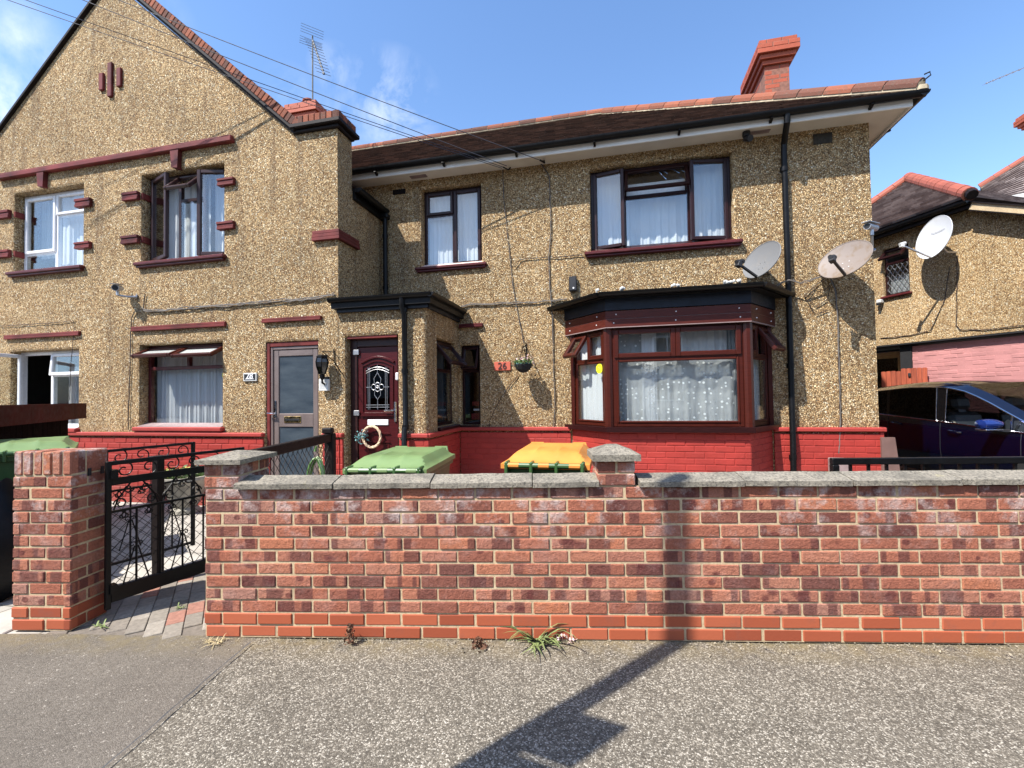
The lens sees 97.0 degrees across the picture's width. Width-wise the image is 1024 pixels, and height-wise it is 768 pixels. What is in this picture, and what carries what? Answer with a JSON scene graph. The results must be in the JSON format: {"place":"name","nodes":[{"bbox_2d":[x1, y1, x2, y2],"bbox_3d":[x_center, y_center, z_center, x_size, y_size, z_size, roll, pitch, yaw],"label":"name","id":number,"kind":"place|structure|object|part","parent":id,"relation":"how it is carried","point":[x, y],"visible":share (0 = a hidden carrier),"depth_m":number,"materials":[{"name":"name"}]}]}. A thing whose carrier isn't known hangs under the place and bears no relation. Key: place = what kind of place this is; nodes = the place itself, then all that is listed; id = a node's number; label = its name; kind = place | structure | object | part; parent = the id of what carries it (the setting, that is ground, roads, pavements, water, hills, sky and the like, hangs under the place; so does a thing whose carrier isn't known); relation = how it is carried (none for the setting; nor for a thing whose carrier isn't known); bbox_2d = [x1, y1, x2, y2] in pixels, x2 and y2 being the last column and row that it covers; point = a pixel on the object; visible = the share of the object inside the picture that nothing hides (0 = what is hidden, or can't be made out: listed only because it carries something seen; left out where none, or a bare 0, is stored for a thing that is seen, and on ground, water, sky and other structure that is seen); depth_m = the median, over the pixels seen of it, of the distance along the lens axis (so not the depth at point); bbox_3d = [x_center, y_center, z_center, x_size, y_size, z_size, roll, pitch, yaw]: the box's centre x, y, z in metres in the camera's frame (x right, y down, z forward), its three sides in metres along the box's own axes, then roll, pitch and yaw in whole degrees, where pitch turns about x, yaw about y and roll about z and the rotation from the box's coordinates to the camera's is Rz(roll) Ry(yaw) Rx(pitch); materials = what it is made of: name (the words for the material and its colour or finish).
{"place":"outdoors","nodes":[
{"label":"outdoors","id":0,"kind":"place"},
{"bbox_2d":[0,603,12,633],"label":"threshold paving","id":1,"kind":"structure","parent":0,"point":[6,618],"depth_m":3.06,"materials":[{"name":"concrete"}]},
{"bbox_2d":[0,501,205,633],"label":"patio","id":2,"kind":"structure","parent":0,"point":[120,571],"depth_m":4.63,"materials":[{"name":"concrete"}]},
{"bbox_2d":[0,478,14,601],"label":"refuse sack","id":3,"kind":"object","parent":2,"relation":"on","point":[7,487],"visible":0.3,"depth_m":3.31,"materials":[{"name":"black plastic"}]},
{"bbox_2d":[0,436,78,480],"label":"wheelie bin","id":4,"kind":"object","parent":2,"relation":"on","point":[9,448],"visible":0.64,"depth_m":3.80,"materials":[{"name":"green plastic"}]},
{"bbox_2d":[0,403,86,438],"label":"garden shed","id":5,"kind":"structure","parent":2,"relation":"on","point":[32,421],"depth_m":4.98,"materials":[{"name":"brown wood"}]},
{"bbox_2d":[11,448,106,630],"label":"gate pier","id":6,"kind":"structure","parent":2,"relation":"on","point":[58,541],"depth_m":2.91,"materials":[{"name":"red brick"}]},
{"bbox_2d":[104,447,243,610],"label":"iron gate","id":7,"kind":"structure","parent":6,"relation":"attached to","point":[114,592],"depth_m":3.25,"materials":[{"name":"metal"}]},
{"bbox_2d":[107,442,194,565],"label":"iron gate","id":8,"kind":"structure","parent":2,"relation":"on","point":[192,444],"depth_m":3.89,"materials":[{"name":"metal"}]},
{"bbox_2d":[0,0,389,505],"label":"gabled house","id":9,"kind":"structure","parent":2,"relation":"on","point":[105,140],"depth_m":6.64,"materials":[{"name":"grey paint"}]},
{"bbox_2d":[0,350,78,423],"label":"window","id":10,"kind":"structure","parent":9,"relation":"in","point":[22,375],"depth_m":7.24,"materials":[{"name":"white plastic"}]},
{"bbox_2d":[7,321,73,399],"bbox_3d":[-7.469,-0.344,7.069,1.683,1.212,0.007,-1,-1,13],"label":"wall cable","id":11,"kind":"object","parent":9,"relation":"attached to","point":[72,344],"depth_m":6.89,"materials":[{"name":"brown plastic"}]},
{"bbox_2d":[24,189,83,269],"bbox_3d":[-7.200,-2.415,7.319,1.438,1.270,0.275,-1,-1,13],"label":"window","id":12,"kind":"structure","parent":9,"relation":"in","point":[62,207],"depth_m":7.34,"materials":[{"name":"white plastic"}]},
{"bbox_2d":[110,283,136,298],"bbox_3d":[-5.588,-1.348,6.541,0.266,0.213,0.240,0,-2,-23],"label":"security camera","id":13,"kind":"object","parent":9,"relation":"attached to","point":[117,288],"visible":1,"depth_m":6.51,"materials":[{"name":"white plastic"}]},
{"bbox_2d":[128,294,145,429],"bbox_3d":[-5.474,-0.323,6.611,0.318,1.972,0.010,-1,-1,13],"label":"wall cable","id":14,"kind":"object","parent":9,"relation":"attached to","point":[130,360],"depth_m":6.63,"materials":[{"name":"plastic"}]},
{"bbox_2d":[130,343,222,422],"bbox_3d":[-4.716,0.027,6.521,1.453,1.207,0.458,-1,-1,13],"label":"window","id":15,"kind":"structure","parent":9,"relation":"in","point":[189,377],"depth_m":6.71,"materials":[{"name":"red paint"}]},
{"bbox_2d":[150,169,223,260],"bbox_3d":[-4.723,-2.436,6.612,1.450,1.306,0.471,-1,-1,13],"label":"window","id":16,"kind":"structure","parent":9,"relation":"in","point":[187,205],"depth_m":6.70,"materials":[{"name":"glass"}]},
{"bbox_2d":[142,292,334,311],"bbox_3d":[-3.846,-1.117,6.252,3.163,0.103,0.019,-1,-1,13],"label":"wall cable","id":17,"kind":"object","parent":9,"relation":"attached to","point":[240,304],"depth_m":6.21,"materials":[{"name":"grey plastic"}]},
{"bbox_2d":[243,373,256,380],"bbox_3d":[-3.567,-0.095,6.174,0.214,0.113,0.027,-1,-1,13],"label":"house number plaque","id":18,"kind":"object","parent":9,"relation":"attached to","point":[249,376],"visible":1,"depth_m":6.16,"materials":[{"name":"white plastic"}]},
{"bbox_2d":[267,349,318,474],"bbox_3d":[-2.926,0.558,6.063,0.738,2.044,0.107,-1,-1,13],"label":"door","id":19,"kind":"structure","parent":9,"relation":"in","point":[296,415],"depth_m":6.09,"materials":[{"name":"grey metal"}]},
{"bbox_2d":[300,23,329,99],"bbox_3d":[-4.037,-6.832,9.372,0.459,1.748,1.486,0,-2,-33],"label":"television aerial","id":20,"kind":"object","parent":9,"relation":"attached to","point":[319,60],"visible":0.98,"depth_m":9.72,"materials":[{"name":"grey metal"}]},
{"bbox_2d":[315,354,328,384],"bbox_3d":[-2.436,-0.178,5.825,0.153,0.400,0.226,0,-1,-16],"label":"wall lantern","id":21,"kind":"object","parent":9,"relation":"attached to","point":[322,362],"depth_m":5.76,"materials":[{"name":"black paint"}]},
{"bbox_2d":[319,379,329,390],"bbox_3d":[-2.437,0.007,5.890,0.160,0.165,0.072,-1,-1,13],"label":"notice","id":22,"kind":"object","parent":9,"relation":"attached to","point":[325,387],"visible":0.87,"depth_m":5.85,"materials":[{"name":"white paper"}]},
{"bbox_2d":[322,349,342,374],"bbox_3d":[-2.285,-0.285,5.744,0.144,0.341,0.297,-1,-1,13],"label":"basket bracket","id":23,"kind":"object","parent":9,"relation":"attached to","point":[332,359],"visible":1,"depth_m":5.86,"materials":[{"name":"black metal"}]},
{"bbox_2d":[251,427,335,474],"bbox_3d":[-1.828,0.998,3.745,0.100,1.160,1.741,-1,-1,0],"label":"chain link fence","id":24,"kind":"object","parent":2,"relation":"on","point":[327,438],"visible":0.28,"depth_m":4.13,"materials":[{"name":"metal"}]},
{"bbox_2d":[307,446,324,474],"bbox_3d":[-1.865,0.943,4.316,0.183,0.708,0.082,-1,-1,13],"label":"garden hose","id":25,"kind":"object","parent":24,"relation":"hanging from","point":[321,465],"visible":0.36,"depth_m":4.31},
{"bbox_2d":[46,572,205,639],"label":"path","id":26,"kind":"structure","parent":0,"point":[153,612],"depth_m":3.09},
{"bbox_2d":[93,618,107,628],"bbox_3d":[-2.669,1.554,2.921,0.164,0.025,0.097,-2,-2,45],"label":"weed","id":27,"kind":"object","parent":26,"relation":"on","point":[100,626],"visible":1,"depth_m":2.93,"materials":[{"name":"green plant"}]},
{"bbox_2d":[149,455,164,573],"bbox_3d":[-2.830,1.082,3.626,0.090,1.015,0.090,-1,-1,13],"label":"gate post","id":28,"kind":"object","parent":26,"relation":"on","point":[158,486],"visible":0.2,"depth_m":3.60,"materials":[{"name":"metal"}]},
{"bbox_2d":[0,633,258,767],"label":"pavement","id":29,"kind":"structure","parent":0,"point":[81,701],"depth_m":2.31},
{"bbox_2d":[200,636,230,650],"bbox_3d":[-1.788,1.535,2.709,0.182,0.027,0.169,-1,-1,13],"label":"weed","id":30,"kind":"object","parent":29,"relation":"on","point":[207,641],"visible":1,"depth_m":2.72,"materials":[{"name":"plant"}]},
{"bbox_2d":[164,465,204,514],"bbox_3d":[-4.261,1.357,5.917,0.600,0.618,0.600,-1,-1,13],"label":"planter","id":31,"kind":"object","parent":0,"point":[199,479],"visible":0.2,"depth_m":5.77,"materials":[{"name":"stone"}]},
{"bbox_2d":[0,0,1023,197],"label":"sky","id":32,"kind":"structure","parent":0,"point":[457,64],"materials":[{"name":"blue"}]},
{"bbox_2d":[109,637,1023,767],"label":"pavement","id":33,"kind":"structure","parent":0,"point":[486,708],"depth_m":2.12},
{"bbox_2d":[102,642,249,767],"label":"pavement joint","id":34,"kind":"object","parent":33,"relation":"on","point":[174,706],"visible":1,"depth_m":2.14,"materials":[{"name":"concrete"}]},
{"bbox_2d":[344,623,357,644],"bbox_3d":[-0.959,1.485,2.699,0.082,0.125,0.064,-1,-1,-13],"label":"dead weed","id":35,"kind":"object","parent":33,"relation":"on","point":[350,632],"visible":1,"depth_m":2.69,"materials":[{"name":"brown plant"}]},
{"bbox_2d":[463,636,487,652],"bbox_3d":[-0.210,1.501,2.616,0.156,0.080,0.097,0,-1,-19],"label":"dead weed","id":36,"kind":"object","parent":33,"relation":"on","point":[480,642],"visible":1,"depth_m":2.62,"materials":[{"name":"brown plant"}]},
{"bbox_2d":[498,623,578,655],"bbox_3d":[0.149,1.460,2.688,0.578,0.118,0.471,-2,-2,31],"label":"weed","id":37,"kind":"object","parent":33,"relation":"on","point":[540,639],"visible":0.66,"depth_m":2.64,"materials":[{"name":"green plant"}]},
{"bbox_2d":[556,634,575,642],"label":"fallen petals","id":38,"kind":"object","parent":33,"relation":"on","point":[570,639],"visible":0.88,"depth_m":2.67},
{"bbox_2d":[194,637,1021,700],"bbox_3d":[0.566,1.505,2.425,4.936,0.012,0.506,-1,-1,3],"label":"grit","id":39,"kind":"object","parent":33,"relation":"on","point":[1010,654],"visible":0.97,"depth_m":2.59,"materials":[{"name":"grey gravel"}]},
{"bbox_2d":[194,444,1023,643],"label":"garden wall","id":40,"kind":"structure","parent":33,"relation":"on","point":[612,545],"depth_m":2.69,"materials":[{"name":"red brick"}]},
{"bbox_2d":[900,466,920,470],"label":"driveway","id":41,"kind":"structure","parent":0,"point":[908,469],"depth_m":8.31,"materials":[{"name":"grey concrete"}]},
{"bbox_2d":[880,437,899,470],"bbox_3d":[4.586,1.084,5.462,0.232,0.882,0.050,-1,-1,13],"label":"leaning board","id":42,"kind":"object","parent":41,"relation":"on","point":[888,447],"visible":0.18,"depth_m":5.45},
{"bbox_2d":[881,367,928,386],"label":"timber gate","id":43,"kind":"structure","parent":41,"relation":"on","point":[895,378],"depth_m":9.29,"materials":[{"name":"brown wood"}]},
{"bbox_2d":[829,456,1023,470],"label":"metal railing","id":44,"kind":"object","parent":41,"relation":"on","point":[886,462],"visible":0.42,"depth_m":3.13,"materials":[{"name":"black metal"}]},
{"bbox_2d":[871,172,1023,387],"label":"neighbouring house","id":45,"kind":"structure","parent":41,"relation":"on","point":[986,241],"depth_m":8.65,"materials":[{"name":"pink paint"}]},
{"bbox_2d":[876,299,883,305],"bbox_3d":[7.975,-1.769,9.835,0.128,0.125,0.100,-1,-1,-14],"label":"security light","id":46,"kind":"object","parent":45,"relation":"attached to","point":[879,302],"visible":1,"depth_m":9.80,"materials":[{"name":"white plastic"}]},
{"bbox_2d":[877,351,900,387],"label":"window","id":47,"kind":"structure","parent":45,"relation":"in","point":[886,361],"depth_m":10.18,"materials":[{"name":"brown wood"}]},
{"bbox_2d":[878,244,909,295],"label":"window","id":48,"kind":"structure","parent":45,"relation":"in","point":[899,284],"depth_m":9.63,"materials":[{"name":"plastic"}]},
{"bbox_2d":[885,267,949,337],"bbox_3d":[8.171,-1.605,9.248,0.023,1.222,1.333,-1,-1,-14],"label":"wall cable","id":49,"kind":"object","parent":45,"relation":"attached to","point":[937,314],"depth_m":8.83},
{"bbox_2d":[898,215,956,258],"bbox_3d":[7.806,-2.755,8.524,0.859,0.791,0.723,0,-2,-41],"label":"satellite dish","id":50,"kind":"object","parent":45,"relation":"attached to","point":[934,236],"visible":1,"depth_m":8.51,"materials":[{"name":"metal"}]},
{"bbox_2d":[956,255,1023,329],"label":"wall cable","id":51,"kind":"object","parent":45,"relation":"attached to","point":[956,308],"depth_m":8.49,"materials":[{"name":"plastic"}]},
{"bbox_2d":[878,379,1023,470],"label":"parked car","id":52,"kind":"object","parent":41,"relation":"on","point":[969,418],"visible":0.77,"depth_m":6.72,"materials":[{"name":"blue paint"}]},
{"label":"quarter window","id":53,"kind":"part","parent":52,"relation":"part of","materials":[{"name":"black glass"}]},
{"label":"rear window","id":54,"kind":"part","parent":52,"relation":"part of","materials":[{"name":"black glass"}]},
{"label":"quarter window","id":55,"kind":"part","parent":52,"relation":"part of","materials":[{"name":"glass"}]},
{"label":"rear window","id":56,"kind":"part","parent":52,"relation":"part of","materials":[{"name":"glass"}]},
{"bbox_2d":[978,114,1023,196],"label":"house","id":57,"kind":"structure","parent":41,"relation":"on","point":[1008,180],"depth_m":11.33,"materials":[{"name":"brown tile"}]},
{"bbox_2d":[985,67,1023,83],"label":"television aerial","id":58,"kind":"object","parent":57,"relation":"attached to","point":[1004,75],"visible":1,"depth_m":11.18,"materials":[{"name":"metal"}]},
{"label":"front garden","id":59,"kind":"structure","parent":0,"visible":0},
{"bbox_2d":[343,446,454,474],"bbox_3d":[-0.827,1.036,3.492,0.604,1.043,0.850,-1,-1,7],"label":"wheelie bin","id":60,"kind":"object","parent":59,"relation":"on","point":[411,460],"visible":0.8,"depth_m":3.24,"materials":[{"name":"green plastic"}]},
{"bbox_2d":[501,442,591,479],"bbox_3d":[0.312,1.008,3.467,0.615,1.063,0.850,-1,-1,13],"label":"wheelie bin","id":61,"kind":"object","parent":59,"relation":"on","point":[539,457],"visible":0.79,"depth_m":3.17,"materials":[{"name":"yellow plastic"}]},
{"bbox_2d":[828,457,847,471],"bbox_3d":[3.966,1.218,5.471,0.184,0.634,0.202,-1,-1,13],"label":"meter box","id":62,"kind":"object","parent":59,"relation":"on","point":[843,467],"visible":0.06,"depth_m":5.38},
{"bbox_2d":[839,465,847,470],"bbox_3d":[3.945,1.181,5.379,0.144,0.504,0.012,-1,-1,13],"label":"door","id":63,"kind":"structure","parent":62,"relation":"in","point":[842,467],"depth_m":5.38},
{"label":"ground","id":64,"kind":"structure","parent":0,"visible":0},
{"bbox_2d":[157,34,930,474],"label":"terraced house","id":65,"kind":"structure","parent":64,"relation":"on","point":[675,336],"depth_m":5.94,"materials":[{"name":"brown stone"}]},
{"bbox_2d":[83,0,506,165],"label":"overhead wire","id":66,"kind":"object","parent":65,"relation":"attached to","point":[292,83],"visible":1,"depth_m":6.02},
{"bbox_2d":[354,425,381,448],"bbox_3d":[-1.860,0.682,5.871,0.358,0.302,0.190,-1,-1,-9],"label":"door wreath","id":67,"kind":"object","parent":65,"relation":"attached to","point":[363,435],"depth_m":5.83,"materials":[{"name":"wicker"}]},
{"bbox_2d":[358,346,398,458],"bbox_3d":[-1.740,0.516,5.882,0.569,2.004,0.105,-1,-1,13],"label":"door","id":68,"kind":"structure","parent":65,"relation":"in","point":[377,366],"depth_m":5.89,"materials":[{"name":"red plastic"}]},
{"bbox_2d":[437,340,466,425],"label":"window","id":69,"kind":"structure","parent":65,"relation":"in","point":[440,344],"depth_m":6.58,"materials":[{"name":"plastic"}]},
{"bbox_2d":[424,186,481,264],"bbox_3d":[-0.883,-2.382,6.998,0.950,1.213,0.158,-1,-1,13],"label":"window","id":70,"kind":"structure","parent":65,"relation":"in","point":[453,218],"depth_m":7.03,"materials":[{"name":"glass"}]},
{"bbox_2d":[461,345,480,424],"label":"window","id":71,"kind":"structure","parent":65,"relation":"in","point":[473,369],"depth_m":6.79,"materials":[{"name":"plastic"}]},
{"bbox_2d":[494,362,510,370],"bbox_3d":[-0.139,-0.259,6.586,0.241,0.125,0.027,-1,-1,13],"label":"house number plaque","id":72,"kind":"object","parent":65,"relation":"attached to","point":[499,366],"visible":1,"depth_m":6.58,"materials":[{"name":"ceramic"}]},
{"bbox_2d":[488,374,518,431],"bbox_3d":[-0.135,0.435,6.571,0.490,1.147,0.007,-1,-1,13],"label":"wall cable","id":73,"kind":"object","parent":65,"relation":"attached to","point":[499,400],"depth_m":6.58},
{"bbox_2d":[502,170,523,342],"bbox_3d":[0.016,-1.865,6.582,0.286,2.568,0.011,-1,-1,13],"label":"wall cable","id":74,"kind":"object","parent":65,"relation":"attached to","point":[509,256],"depth_m":6.59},
{"bbox_2d":[461,298,566,306],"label":"wall cable","id":75,"kind":"object","parent":65,"relation":"attached to","point":[509,302],"depth_m":6.58,"materials":[{"name":"black plastic"}]},
{"bbox_2d":[511,343,533,372],"bbox_3d":[0.156,-0.373,6.308,0.337,0.440,0.292,0,-2,-36],"label":"hanging basket","id":76,"kind":"object","parent":65,"relation":"attached to","point":[523,365],"visible":1,"depth_m":6.22,"materials":[{"name":"black paint"}]},
{"bbox_2d":[540,164,555,432],"bbox_3d":[0.338,-1.181,6.493,0.529,4.033,0.013,-1,-1,13],"label":"wall cable","id":77,"kind":"object","parent":65,"relation":"attached to","point":[550,293],"depth_m":6.45,"materials":[{"name":"grey plastic"}]},
{"bbox_2d":[515,255,580,266],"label":"wall cable","id":78,"kind":"object","parent":65,"relation":"attached to","point":[546,257],"depth_m":6.48,"materials":[{"name":"grey plastic"}]},
{"bbox_2d":[569,276,576,291],"bbox_3d":[0.854,-1.404,6.358,0.110,0.210,0.074,-1,-1,13],"label":"wall light","id":79,"kind":"object","parent":65,"relation":"attached to","point":[572,283],"visible":1,"depth_m":6.33,"materials":[{"name":"black plastic"}]},
{"bbox_2d":[563,329,604,425],"bbox_3d":[0.974,-0.073,6.038,0.332,1.250,0.689,0,-2,-29],"label":"bay window","id":80,"kind":"structure","parent":65,"relation":"in","point":[588,346],"depth_m":6.13,"materials":[{"name":"brown wood"}]},
{"bbox_2d":[590,156,731,248],"bbox_3d":[2.031,-2.445,6.280,1.848,1.182,0.366,-1,-1,13],"label":"window","id":81,"kind":"structure","parent":65,"relation":"in","point":[623,214],"depth_m":6.35,"materials":[{"name":"glass"}]},
{"bbox_2d":[612,322,744,426],"bbox_3d":[2.063,-0.097,5.707,1.545,1.250,0.374,-1,-1,13],"label":"bay window","id":82,"kind":"structure","parent":65,"relation":"in","point":[692,375],"depth_m":5.69,"materials":[{"name":"brown wood"}]},
{"bbox_2d":[742,130,753,141],"bbox_3d":[2.993,-3.141,5.767,0.100,0.151,0.135,-1,-1,-5],"label":"security camera","id":83,"kind":"object","parent":65,"relation":"attached to","point":[747,136],"visible":1,"depth_m":5.74,"materials":[{"name":"black plastic"}]},
{"bbox_2d":[734,241,780,277],"bbox_3d":[3.006,-1.528,5.639,0.544,0.455,0.549,-1,-1,13],"label":"satellite dish","id":84,"kind":"object","parent":65,"relation":"attached to","point":[761,259],"visible":1,"depth_m":5.57,"materials":[{"name":"metal"}]},
{"bbox_2d":[752,323,785,425],"bbox_3d":[3.084,-0.116,5.551,0.575,1.250,0.344,0,-2,-41],"label":"bay window","id":85,"kind":"structure","parent":65,"relation":"in","point":[766,336],"depth_m":5.73,"materials":[{"name":"brown wood"}]},
{"bbox_2d":[777,276,820,285],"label":"wall cable","id":86,"kind":"object","parent":65,"relation":"attached to","point":[778,284],"depth_m":5.65,"materials":[{"name":"grey plastic"}]},
{"bbox_2d":[804,278,831,313],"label":"wall cable","id":87,"kind":"object","parent":65,"relation":"attached to","point":[821,290],"depth_m":5.69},
{"bbox_2d":[829,278,840,453],"bbox_3d":[4.025,-0.199,5.629,0.090,2.275,0.018,-1,-1,13],"label":"wall cable","id":88,"kind":"object","parent":65,"relation":"attached to","point":[838,359],"depth_m":5.62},
{"bbox_2d":[818,240,872,277],"bbox_3d":[3.925,-1.487,5.402,0.502,0.452,0.600,-1,-1,13],"label":"satellite dish","id":89,"kind":"object","parent":65,"relation":"attached to","point":[846,259],"visible":1,"depth_m":5.39,"materials":[{"name":"metal"}]},
{"bbox_2d":[862,220,879,251],"bbox_3d":[4.344,-1.784,5.505,0.270,0.337,0.130,0,-2,-27],"label":"security camera","id":90,"kind":"object","parent":65,"relation":"attached to","point":[871,226],"visible":0.84,"depth_m":5.47,"materials":[{"name":"white plastic"}]},
{"bbox_3d":[0.183,-3.105,6.419,0.593,0.128,0.242,-1,-1,13],"label":"wire bracket","id":91,"kind":"object","parent":65,"relation":"attached to","visible":0},
{"bbox_2d":[8,0,501,168],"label":"overhead wire","id":92,"kind":"object","parent":91,"relation":"attached to","point":[247,82],"visible":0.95,"depth_m":6.02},
{"bbox_2d":[26,0,502,166],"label":"overhead wire","id":93,"kind":"object","parent":91,"relation":"attached to","point":[259,82],"visible":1,"depth_m":6.03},
{"bbox_2d":[119,0,538,159],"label":"overhead wire","id":94,"kind":"object","parent":91,"relation":"attached to","point":[327,80],"visible":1,"depth_m":6.01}
]}

